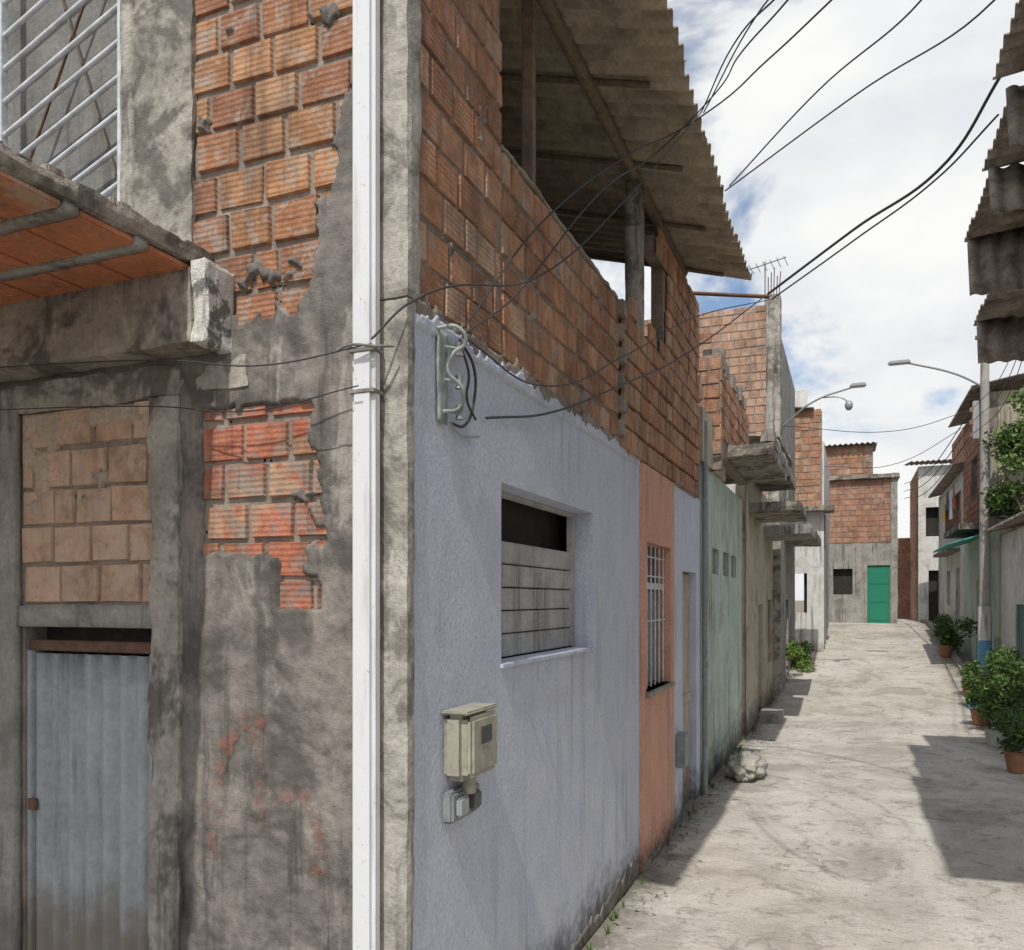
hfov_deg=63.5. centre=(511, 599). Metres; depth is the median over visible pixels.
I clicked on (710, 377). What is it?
rough blocks
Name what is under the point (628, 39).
roof sheet
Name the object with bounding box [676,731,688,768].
side meter
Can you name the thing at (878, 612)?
door panel
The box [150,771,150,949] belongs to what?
door jamb
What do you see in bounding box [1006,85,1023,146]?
cladding sheet
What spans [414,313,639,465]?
render top edge
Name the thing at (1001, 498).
garden tree
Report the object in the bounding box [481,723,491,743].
meter window
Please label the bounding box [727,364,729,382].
loose block
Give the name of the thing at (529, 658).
window frame sill
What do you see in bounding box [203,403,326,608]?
front blocks
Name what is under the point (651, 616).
bay bar
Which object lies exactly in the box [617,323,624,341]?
joint tooth
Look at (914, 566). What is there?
side mortar
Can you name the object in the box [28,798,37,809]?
door latch
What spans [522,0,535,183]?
wooden post
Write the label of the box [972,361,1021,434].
overhead cable
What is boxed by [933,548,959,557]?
window hood
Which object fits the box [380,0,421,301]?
corner column
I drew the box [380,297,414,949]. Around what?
corner column
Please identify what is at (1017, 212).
outrigger
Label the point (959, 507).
balcony baluster
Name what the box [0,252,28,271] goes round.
slab tile
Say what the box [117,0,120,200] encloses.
grille stile
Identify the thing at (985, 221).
roof
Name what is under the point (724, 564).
vent slat
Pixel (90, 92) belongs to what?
grille lean
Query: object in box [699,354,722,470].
rough mortar
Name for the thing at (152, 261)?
slab tile
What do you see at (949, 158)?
overhead cable
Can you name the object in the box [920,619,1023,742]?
kerb
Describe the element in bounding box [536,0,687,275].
roof beam
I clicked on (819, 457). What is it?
front mortar
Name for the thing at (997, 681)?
roadside shrub
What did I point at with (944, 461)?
overhead cable
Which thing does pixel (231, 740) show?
spray scrawl
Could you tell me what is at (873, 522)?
front blocks
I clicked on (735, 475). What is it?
side mortar
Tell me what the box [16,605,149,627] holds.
door lintel
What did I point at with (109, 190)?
grille bar
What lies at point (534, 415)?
overhead cable
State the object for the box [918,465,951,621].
building
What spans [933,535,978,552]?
teal awning
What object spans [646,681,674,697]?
bay sill
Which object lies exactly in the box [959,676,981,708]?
potted plant
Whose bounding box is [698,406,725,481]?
green upper wall
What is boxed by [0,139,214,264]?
canopy slab
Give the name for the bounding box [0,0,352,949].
wall
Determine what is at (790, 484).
gallery
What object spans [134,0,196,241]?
column
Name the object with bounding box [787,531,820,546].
balcony
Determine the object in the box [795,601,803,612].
ground
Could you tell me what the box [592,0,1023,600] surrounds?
sky
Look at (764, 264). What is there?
tv antenna
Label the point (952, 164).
overhead cable
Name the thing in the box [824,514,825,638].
wall conduit
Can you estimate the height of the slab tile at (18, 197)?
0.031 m
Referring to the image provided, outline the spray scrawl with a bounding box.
[206,721,263,811]
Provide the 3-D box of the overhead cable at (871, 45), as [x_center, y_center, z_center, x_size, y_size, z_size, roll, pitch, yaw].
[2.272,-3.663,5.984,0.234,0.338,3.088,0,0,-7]
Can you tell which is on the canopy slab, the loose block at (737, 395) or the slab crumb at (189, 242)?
the slab crumb at (189, 242)
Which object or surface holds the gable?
on the ground
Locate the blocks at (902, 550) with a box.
[897,538,909,618]
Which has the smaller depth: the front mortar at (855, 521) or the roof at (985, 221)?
the roof at (985, 221)
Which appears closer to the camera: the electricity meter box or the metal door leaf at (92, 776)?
the electricity meter box
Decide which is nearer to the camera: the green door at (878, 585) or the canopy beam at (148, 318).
the canopy beam at (148, 318)
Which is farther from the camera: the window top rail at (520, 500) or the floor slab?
the floor slab
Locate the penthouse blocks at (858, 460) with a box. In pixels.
[825,445,871,475]
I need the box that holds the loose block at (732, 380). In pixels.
[730,375,734,390]
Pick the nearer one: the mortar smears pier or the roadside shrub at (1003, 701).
the mortar smears pier
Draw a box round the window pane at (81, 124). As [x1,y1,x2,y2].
[8,0,116,199]
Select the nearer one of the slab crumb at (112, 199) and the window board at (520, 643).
the slab crumb at (112, 199)
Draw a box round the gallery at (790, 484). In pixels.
[755,465,795,491]
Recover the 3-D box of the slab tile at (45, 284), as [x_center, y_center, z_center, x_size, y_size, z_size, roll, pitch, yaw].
[-2.175,-1.481,3.885,0.284,0.034,0.270,0,0,22]
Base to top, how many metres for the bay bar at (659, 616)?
1.330 m
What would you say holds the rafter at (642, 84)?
attached to the roof sheet at (628, 39)
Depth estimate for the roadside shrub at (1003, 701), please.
16.95 m
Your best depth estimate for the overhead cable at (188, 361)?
3.59 m
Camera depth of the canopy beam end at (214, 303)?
3.68 m
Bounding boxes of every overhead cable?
[0,343,371,367]
[0,385,358,411]
[371,112,701,339]
[462,0,831,328]
[466,0,788,333]
[468,299,771,386]
[485,294,767,418]
[701,0,774,111]
[703,0,768,112]
[725,0,994,190]
[729,0,921,185]
[767,78,1000,294]
[771,114,998,299]
[788,410,969,432]
[824,424,968,467]
[904,425,969,491]
[904,438,969,498]
[905,412,970,483]
[972,360,1015,421]
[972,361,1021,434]
[972,363,1007,409]
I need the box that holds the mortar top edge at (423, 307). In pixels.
[415,295,695,498]
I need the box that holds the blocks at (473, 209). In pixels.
[419,0,501,353]
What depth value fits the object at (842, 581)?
32.41 m
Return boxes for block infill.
[22,401,152,602]
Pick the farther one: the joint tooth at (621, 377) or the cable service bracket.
the joint tooth at (621, 377)
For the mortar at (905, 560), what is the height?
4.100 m
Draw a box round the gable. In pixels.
[998,390,1023,649]
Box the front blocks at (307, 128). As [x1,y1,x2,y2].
[193,0,352,326]
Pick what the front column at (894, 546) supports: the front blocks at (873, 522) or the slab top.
the slab top
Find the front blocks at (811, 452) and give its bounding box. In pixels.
[795,409,820,505]
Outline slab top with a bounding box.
[829,473,899,480]
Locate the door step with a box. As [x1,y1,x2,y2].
[757,707,784,723]
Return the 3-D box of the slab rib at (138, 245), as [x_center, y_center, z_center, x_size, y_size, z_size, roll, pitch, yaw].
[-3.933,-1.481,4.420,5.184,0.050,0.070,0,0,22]
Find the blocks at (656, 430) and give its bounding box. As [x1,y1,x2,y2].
[621,227,699,497]
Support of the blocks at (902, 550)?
on the ground
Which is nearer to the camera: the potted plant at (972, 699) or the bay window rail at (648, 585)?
the bay window rail at (648, 585)
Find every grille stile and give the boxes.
[0,0,7,142]
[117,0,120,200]
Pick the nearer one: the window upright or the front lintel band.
the front lintel band
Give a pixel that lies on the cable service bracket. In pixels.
(443, 370)
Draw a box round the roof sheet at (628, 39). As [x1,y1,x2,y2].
[499,0,751,279]
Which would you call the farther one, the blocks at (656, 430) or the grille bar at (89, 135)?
the blocks at (656, 430)
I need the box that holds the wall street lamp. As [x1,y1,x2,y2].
[783,382,866,425]
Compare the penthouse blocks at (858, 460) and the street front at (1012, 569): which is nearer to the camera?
the street front at (1012, 569)
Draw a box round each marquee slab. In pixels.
[748,500,806,522]
[763,524,814,540]
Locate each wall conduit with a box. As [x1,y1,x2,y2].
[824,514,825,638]
[826,517,826,637]
[827,520,827,635]
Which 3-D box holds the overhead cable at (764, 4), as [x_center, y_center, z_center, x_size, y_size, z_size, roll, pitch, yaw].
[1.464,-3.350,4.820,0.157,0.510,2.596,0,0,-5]
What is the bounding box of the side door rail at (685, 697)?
[682,692,689,704]
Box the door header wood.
[30,639,148,653]
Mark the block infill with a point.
(88, 543)
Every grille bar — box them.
[3,0,12,5]
[3,0,49,38]
[3,0,88,71]
[3,3,116,104]
[3,39,116,137]
[20,75,116,154]
[49,110,116,166]
[74,146,116,180]
[102,181,116,196]
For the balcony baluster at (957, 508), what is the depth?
21.09 m
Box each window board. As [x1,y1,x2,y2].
[501,541,570,569]
[501,564,570,588]
[501,588,569,609]
[501,609,570,633]
[501,628,570,656]
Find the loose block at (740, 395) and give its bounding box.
[739,388,742,402]
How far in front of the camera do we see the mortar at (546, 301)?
5.08 m
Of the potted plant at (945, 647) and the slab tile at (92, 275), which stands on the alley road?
the potted plant at (945, 647)
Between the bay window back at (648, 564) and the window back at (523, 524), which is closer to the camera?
the window back at (523, 524)
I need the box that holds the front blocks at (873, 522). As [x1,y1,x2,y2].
[829,478,890,542]
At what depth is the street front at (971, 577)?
22.05 m
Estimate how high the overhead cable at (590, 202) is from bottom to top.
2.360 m
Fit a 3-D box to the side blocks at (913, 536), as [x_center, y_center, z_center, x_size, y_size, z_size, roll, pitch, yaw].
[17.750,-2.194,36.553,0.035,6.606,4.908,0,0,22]
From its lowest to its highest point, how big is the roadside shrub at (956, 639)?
1.138 m
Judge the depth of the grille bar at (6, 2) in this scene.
4.37 m
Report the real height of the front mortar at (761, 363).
9.300 m
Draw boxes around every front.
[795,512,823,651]
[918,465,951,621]
[964,531,997,668]
[1001,527,1023,704]
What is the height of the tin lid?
0.424 m
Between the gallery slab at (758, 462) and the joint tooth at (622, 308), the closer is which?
the joint tooth at (622, 308)
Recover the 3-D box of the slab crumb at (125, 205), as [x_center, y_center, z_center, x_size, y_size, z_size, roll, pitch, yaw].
[-1.605,-1.587,3.365,0.100,0.034,0.059,0,0,22]
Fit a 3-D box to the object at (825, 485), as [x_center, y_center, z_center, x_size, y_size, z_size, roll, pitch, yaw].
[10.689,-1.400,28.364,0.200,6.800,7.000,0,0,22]
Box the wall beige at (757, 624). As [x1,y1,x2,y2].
[736,483,772,739]
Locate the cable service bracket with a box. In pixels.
[436,323,479,437]
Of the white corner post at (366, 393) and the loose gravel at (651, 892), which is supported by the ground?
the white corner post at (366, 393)
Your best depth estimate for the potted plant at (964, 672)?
18.63 m
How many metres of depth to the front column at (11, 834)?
4.33 m
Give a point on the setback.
(800, 398)
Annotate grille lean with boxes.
[29,4,85,157]
[61,0,116,179]
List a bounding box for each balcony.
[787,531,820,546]
[943,522,978,538]
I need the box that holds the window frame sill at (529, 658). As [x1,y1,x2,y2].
[501,647,594,668]
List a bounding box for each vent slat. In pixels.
[714,550,715,573]
[724,553,725,575]
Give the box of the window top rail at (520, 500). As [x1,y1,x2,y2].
[501,491,575,517]
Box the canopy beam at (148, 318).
[0,268,210,382]
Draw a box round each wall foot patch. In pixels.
[569,857,638,949]
[643,828,674,871]
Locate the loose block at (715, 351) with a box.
[703,347,725,372]
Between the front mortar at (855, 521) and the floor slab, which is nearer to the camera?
the floor slab
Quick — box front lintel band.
[16,353,246,414]
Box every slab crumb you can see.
[41,163,58,174]
[108,196,116,203]
[117,201,130,210]
[183,240,194,245]
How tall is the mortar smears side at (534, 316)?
1.056 m
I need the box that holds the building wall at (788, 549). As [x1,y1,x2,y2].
[781,341,794,692]
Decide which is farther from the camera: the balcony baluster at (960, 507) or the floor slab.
the floor slab
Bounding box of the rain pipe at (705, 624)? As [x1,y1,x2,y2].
[702,421,707,793]
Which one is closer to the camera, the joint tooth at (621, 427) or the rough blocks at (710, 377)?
the joint tooth at (621, 427)
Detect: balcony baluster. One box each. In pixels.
[948,503,949,529]
[957,494,957,523]
[959,493,959,522]
[960,492,960,522]
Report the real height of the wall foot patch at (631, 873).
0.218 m
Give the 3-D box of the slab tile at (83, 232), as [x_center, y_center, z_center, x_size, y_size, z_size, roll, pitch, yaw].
[-1.740,-1.481,3.340,0.285,0.035,0.270,0,0,22]
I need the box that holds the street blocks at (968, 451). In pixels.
[963,405,979,538]
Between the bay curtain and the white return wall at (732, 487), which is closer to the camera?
the bay curtain
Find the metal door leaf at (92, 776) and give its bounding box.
[36,653,149,949]
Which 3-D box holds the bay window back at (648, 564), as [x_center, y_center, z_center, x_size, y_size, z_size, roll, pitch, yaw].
[1.257,0.150,7.939,0.020,1.500,1.150,0,0,22]
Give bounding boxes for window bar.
[1017,604,1017,655]
[1019,604,1019,659]
[1021,604,1021,658]
[1023,604,1023,662]
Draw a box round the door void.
[47,627,148,655]
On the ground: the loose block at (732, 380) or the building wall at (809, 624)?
the building wall at (809, 624)
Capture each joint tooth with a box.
[616,299,627,319]
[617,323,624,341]
[618,347,627,366]
[618,371,624,388]
[618,395,627,414]
[618,419,624,436]
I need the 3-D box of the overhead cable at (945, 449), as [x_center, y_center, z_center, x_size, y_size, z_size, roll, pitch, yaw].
[13.524,-4.400,27.041,0.196,0.824,15.713,0,0,20]
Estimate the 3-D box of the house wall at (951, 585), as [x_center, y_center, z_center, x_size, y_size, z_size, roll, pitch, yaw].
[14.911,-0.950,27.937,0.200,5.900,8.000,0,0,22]
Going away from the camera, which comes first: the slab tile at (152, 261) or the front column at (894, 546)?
the slab tile at (152, 261)
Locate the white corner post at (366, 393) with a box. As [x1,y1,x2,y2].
[336,0,394,949]
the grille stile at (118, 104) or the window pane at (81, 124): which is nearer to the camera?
the grille stile at (118, 104)
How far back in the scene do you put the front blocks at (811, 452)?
25.07 m
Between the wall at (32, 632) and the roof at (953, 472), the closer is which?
the wall at (32, 632)
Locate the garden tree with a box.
[978,385,1023,518]
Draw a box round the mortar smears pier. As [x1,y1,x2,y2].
[471,103,487,124]
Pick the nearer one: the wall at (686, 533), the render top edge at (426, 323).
the render top edge at (426, 323)
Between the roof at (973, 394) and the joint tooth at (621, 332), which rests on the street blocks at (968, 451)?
the roof at (973, 394)
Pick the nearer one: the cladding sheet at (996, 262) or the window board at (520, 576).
the window board at (520, 576)
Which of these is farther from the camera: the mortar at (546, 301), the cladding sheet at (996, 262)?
the cladding sheet at (996, 262)
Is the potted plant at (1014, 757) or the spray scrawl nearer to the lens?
the spray scrawl
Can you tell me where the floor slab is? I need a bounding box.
[804,505,833,512]
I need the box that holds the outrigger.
[1002,209,1023,217]
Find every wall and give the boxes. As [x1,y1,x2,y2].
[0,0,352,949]
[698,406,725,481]
[725,484,745,738]
[939,469,963,646]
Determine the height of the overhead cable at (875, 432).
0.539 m
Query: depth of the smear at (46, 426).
4.24 m
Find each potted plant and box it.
[937,622,955,657]
[956,660,984,694]
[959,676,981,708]
[962,685,997,725]
[974,700,1011,746]
[992,706,1023,773]
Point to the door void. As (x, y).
(102, 634)
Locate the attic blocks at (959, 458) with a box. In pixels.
[952,424,965,464]
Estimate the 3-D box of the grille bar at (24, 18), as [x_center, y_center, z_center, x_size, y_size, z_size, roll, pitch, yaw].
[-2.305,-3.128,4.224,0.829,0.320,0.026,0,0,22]
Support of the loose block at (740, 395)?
on the side mortar at (735, 475)
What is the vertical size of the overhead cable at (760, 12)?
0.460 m
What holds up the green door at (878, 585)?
attached to the front render
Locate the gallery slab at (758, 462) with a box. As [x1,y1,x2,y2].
[723,442,787,483]
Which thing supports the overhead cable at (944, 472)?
attached to the utility pole
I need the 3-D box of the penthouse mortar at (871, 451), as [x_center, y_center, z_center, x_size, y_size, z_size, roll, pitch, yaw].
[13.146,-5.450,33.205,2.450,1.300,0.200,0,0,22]
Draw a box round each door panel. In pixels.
[869,568,887,583]
[869,587,887,601]
[869,605,887,620]
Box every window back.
[501,498,563,658]
[647,546,653,684]
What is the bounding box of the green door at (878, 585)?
[867,565,889,622]
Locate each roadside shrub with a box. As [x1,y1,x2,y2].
[786,636,816,672]
[932,613,977,652]
[969,644,1023,732]
[991,687,1023,710]
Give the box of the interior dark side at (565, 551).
[564,516,571,647]
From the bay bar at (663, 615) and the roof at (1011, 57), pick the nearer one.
the roof at (1011, 57)
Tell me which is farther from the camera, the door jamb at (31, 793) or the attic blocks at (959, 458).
the attic blocks at (959, 458)
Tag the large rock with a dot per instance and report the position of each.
(745, 766)
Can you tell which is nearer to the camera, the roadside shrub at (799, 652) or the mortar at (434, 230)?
the mortar at (434, 230)
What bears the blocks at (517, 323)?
on the mortar top edge at (423, 307)
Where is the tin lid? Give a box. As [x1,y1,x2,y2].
[795,407,813,411]
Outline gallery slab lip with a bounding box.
[760,429,787,470]
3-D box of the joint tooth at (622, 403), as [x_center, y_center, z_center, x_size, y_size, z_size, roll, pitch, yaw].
[0.872,-1.555,6.605,0.075,0.130,0.130,0,0,22]
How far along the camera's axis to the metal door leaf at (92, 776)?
4.21 m
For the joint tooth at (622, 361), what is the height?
0.130 m
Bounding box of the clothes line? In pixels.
[941,480,956,520]
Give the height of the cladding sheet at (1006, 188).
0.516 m
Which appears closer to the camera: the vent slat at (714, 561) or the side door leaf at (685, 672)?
the side door leaf at (685, 672)
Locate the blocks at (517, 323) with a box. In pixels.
[501,152,618,435]
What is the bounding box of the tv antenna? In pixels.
[748,256,787,304]
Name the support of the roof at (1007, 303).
attached to the outrigger
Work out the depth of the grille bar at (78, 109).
4.19 m
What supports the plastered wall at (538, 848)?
on the ground
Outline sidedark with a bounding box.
[804,573,806,612]
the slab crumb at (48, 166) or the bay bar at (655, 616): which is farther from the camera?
the bay bar at (655, 616)
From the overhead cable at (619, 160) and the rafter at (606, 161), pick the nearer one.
the overhead cable at (619, 160)
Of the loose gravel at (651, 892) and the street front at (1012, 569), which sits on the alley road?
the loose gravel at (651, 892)
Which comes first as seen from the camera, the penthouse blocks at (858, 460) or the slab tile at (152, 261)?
the slab tile at (152, 261)
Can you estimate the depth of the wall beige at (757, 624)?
15.80 m
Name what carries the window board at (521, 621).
on the window board at (520, 643)
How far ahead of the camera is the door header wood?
4.19 m
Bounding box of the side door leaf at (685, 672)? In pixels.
[682,574,688,806]
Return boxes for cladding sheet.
[967,226,1023,295]
[976,316,1023,363]
[988,162,1023,212]
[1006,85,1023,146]
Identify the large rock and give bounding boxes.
[724,750,767,781]
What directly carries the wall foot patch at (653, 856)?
on the alley road
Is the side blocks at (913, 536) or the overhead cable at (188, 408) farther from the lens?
the side blocks at (913, 536)
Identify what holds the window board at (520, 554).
on the window board at (520, 576)
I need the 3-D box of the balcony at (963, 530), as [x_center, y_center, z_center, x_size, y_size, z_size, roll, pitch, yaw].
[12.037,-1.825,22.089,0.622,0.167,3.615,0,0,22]
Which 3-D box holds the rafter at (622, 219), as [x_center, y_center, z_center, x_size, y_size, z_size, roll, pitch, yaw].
[-0.103,-4.237,8.877,4.312,1.294,0.048,0,0,22]
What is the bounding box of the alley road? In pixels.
[582,619,1023,949]
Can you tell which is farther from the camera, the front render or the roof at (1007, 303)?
the front render
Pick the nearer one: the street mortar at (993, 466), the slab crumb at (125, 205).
the slab crumb at (125, 205)
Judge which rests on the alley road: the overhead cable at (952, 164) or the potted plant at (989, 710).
the potted plant at (989, 710)
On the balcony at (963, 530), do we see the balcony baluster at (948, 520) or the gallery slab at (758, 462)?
the balcony baluster at (948, 520)
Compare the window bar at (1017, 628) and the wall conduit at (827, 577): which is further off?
the wall conduit at (827, 577)
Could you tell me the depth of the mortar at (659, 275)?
8.21 m
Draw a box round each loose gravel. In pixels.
[592,668,797,949]
[675,660,1021,949]
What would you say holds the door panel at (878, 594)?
attached to the green door at (878, 585)
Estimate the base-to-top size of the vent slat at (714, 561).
0.350 m
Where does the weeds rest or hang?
on the alley road
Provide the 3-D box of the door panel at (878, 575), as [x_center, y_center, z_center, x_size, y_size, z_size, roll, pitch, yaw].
[14.076,-0.900,31.793,0.640,0.600,0.020,0,0,22]
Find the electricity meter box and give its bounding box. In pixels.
[441,702,497,823]
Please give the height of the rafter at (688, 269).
1.294 m
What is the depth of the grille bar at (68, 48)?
4.21 m
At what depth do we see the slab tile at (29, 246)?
3.45 m
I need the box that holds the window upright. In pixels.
[566,513,574,645]
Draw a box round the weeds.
[579,695,774,949]
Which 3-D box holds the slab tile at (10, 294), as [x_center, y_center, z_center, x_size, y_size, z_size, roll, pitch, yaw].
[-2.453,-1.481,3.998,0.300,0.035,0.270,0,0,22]
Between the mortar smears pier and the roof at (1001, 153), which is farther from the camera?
the roof at (1001, 153)
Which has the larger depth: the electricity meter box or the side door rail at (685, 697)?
the side door rail at (685, 697)
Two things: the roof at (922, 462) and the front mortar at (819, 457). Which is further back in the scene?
the roof at (922, 462)
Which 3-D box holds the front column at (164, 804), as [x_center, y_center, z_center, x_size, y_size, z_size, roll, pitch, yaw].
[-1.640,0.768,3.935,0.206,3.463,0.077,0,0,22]
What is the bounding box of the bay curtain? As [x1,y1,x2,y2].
[647,591,656,682]
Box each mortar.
[419,0,498,354]
[499,142,618,298]
[499,179,617,436]
[618,318,653,449]
[644,234,695,480]
[644,307,765,492]
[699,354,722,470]
[723,401,747,485]
[795,410,821,505]
[825,445,872,475]
[829,479,890,544]
[897,538,909,618]
[910,470,917,616]
[964,391,997,536]
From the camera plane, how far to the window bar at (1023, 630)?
17.03 m
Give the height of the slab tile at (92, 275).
0.035 m
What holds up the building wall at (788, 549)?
on the ground
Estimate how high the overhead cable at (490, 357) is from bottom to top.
2.327 m
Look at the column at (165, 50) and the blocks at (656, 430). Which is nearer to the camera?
the column at (165, 50)
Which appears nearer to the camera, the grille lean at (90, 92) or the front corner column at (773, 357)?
the grille lean at (90, 92)
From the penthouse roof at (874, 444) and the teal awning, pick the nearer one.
the teal awning
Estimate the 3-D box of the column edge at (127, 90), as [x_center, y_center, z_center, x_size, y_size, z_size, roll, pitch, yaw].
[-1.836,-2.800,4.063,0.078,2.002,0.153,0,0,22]
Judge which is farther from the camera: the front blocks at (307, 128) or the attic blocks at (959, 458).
the attic blocks at (959, 458)
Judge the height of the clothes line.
0.856 m
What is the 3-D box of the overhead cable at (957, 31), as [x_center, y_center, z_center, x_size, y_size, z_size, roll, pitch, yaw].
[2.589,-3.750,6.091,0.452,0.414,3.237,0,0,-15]
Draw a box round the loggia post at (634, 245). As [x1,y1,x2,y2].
[625,178,644,334]
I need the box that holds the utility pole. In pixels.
[888,336,991,674]
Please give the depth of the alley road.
8.56 m
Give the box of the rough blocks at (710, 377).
[696,332,721,453]
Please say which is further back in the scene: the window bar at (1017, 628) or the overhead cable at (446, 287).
the window bar at (1017, 628)
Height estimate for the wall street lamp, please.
0.837 m
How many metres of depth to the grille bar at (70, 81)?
4.21 m
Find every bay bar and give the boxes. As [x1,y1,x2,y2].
[650,545,651,686]
[654,547,655,684]
[658,548,659,682]
[662,549,663,680]
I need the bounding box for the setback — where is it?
[795,390,806,406]
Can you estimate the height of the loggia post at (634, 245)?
1.428 m
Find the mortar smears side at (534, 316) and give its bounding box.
[421,127,616,410]
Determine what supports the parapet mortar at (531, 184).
on the mortar at (546, 301)
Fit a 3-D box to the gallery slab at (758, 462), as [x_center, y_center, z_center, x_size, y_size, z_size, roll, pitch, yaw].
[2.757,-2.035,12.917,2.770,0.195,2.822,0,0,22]
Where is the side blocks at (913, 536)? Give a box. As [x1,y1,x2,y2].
[910,468,917,620]
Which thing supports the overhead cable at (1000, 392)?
attached to the utility pole
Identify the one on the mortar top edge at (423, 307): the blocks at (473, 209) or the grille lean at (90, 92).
the blocks at (473, 209)
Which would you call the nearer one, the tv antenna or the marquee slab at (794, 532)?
the marquee slab at (794, 532)
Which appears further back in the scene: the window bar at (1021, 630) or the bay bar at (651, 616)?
the window bar at (1021, 630)
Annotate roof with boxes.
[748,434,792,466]
[825,442,876,451]
[905,459,951,465]
[928,461,963,497]
[948,373,1023,427]
[964,178,1023,242]
[973,288,1023,325]
[982,85,1023,171]
[985,511,1023,531]
[993,0,1023,79]
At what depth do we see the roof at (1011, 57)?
6.45 m
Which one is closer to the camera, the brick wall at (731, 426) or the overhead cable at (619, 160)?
the overhead cable at (619, 160)
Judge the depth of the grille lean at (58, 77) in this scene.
4.31 m
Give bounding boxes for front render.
[829,543,890,622]
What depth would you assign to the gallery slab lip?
11.26 m
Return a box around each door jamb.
[27,650,44,949]
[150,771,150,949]
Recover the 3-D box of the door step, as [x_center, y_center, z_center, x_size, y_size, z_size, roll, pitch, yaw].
[5.200,2.345,16.617,0.436,0.220,1.312,0,0,22]
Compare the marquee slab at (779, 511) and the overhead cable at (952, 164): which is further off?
the marquee slab at (779, 511)
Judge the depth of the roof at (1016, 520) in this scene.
17.70 m
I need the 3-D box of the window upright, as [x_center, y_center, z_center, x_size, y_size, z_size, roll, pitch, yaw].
[0.420,-0.145,5.942,0.050,0.950,0.040,0,0,22]
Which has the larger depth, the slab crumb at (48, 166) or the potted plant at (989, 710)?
the potted plant at (989, 710)
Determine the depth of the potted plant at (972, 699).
15.65 m
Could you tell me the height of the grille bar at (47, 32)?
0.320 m
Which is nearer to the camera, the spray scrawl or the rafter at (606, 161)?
the spray scrawl
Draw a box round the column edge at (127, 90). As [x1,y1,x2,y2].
[120,0,134,210]
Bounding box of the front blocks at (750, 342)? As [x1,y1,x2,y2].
[644,305,765,496]
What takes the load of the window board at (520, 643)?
on the window frame sill at (529, 658)
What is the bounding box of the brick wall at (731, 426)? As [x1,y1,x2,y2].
[720,369,748,445]
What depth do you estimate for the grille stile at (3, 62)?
4.37 m
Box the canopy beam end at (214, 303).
[189,259,234,353]
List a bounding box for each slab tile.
[0,170,59,218]
[0,228,80,264]
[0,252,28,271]
[0,282,40,304]
[4,272,85,296]
[28,209,132,253]
[48,262,131,288]
[99,245,189,278]
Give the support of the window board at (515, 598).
on the window board at (521, 621)
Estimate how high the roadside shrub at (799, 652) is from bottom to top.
1.095 m
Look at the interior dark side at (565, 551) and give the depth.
8.02 m
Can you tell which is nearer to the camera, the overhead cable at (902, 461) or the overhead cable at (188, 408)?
the overhead cable at (188, 408)
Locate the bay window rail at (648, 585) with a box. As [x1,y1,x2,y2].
[647,583,661,589]
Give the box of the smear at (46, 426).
[22,400,150,597]
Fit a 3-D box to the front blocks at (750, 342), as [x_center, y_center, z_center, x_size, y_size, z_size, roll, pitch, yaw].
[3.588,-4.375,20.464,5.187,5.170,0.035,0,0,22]
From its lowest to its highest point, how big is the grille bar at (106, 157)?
0.310 m
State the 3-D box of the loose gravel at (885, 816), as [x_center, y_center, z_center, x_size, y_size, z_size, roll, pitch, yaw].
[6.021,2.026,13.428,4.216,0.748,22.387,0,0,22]
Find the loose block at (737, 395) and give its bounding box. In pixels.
[736,385,738,399]
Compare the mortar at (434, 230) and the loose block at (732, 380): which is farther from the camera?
the loose block at (732, 380)
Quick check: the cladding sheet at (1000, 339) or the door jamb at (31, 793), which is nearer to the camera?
the door jamb at (31, 793)
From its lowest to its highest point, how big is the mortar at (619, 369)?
1.040 m
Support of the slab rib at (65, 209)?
attached to the canopy slab
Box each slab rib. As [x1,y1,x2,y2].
[0,199,78,234]
[0,236,147,282]
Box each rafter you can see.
[499,73,650,88]
[508,149,682,171]
[551,208,705,231]
[587,253,723,276]
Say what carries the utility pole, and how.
on the ground
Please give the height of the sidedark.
4.000 m
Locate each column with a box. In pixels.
[0,389,22,949]
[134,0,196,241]
[146,395,183,949]
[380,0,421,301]
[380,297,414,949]
[765,293,781,695]
[891,477,897,623]

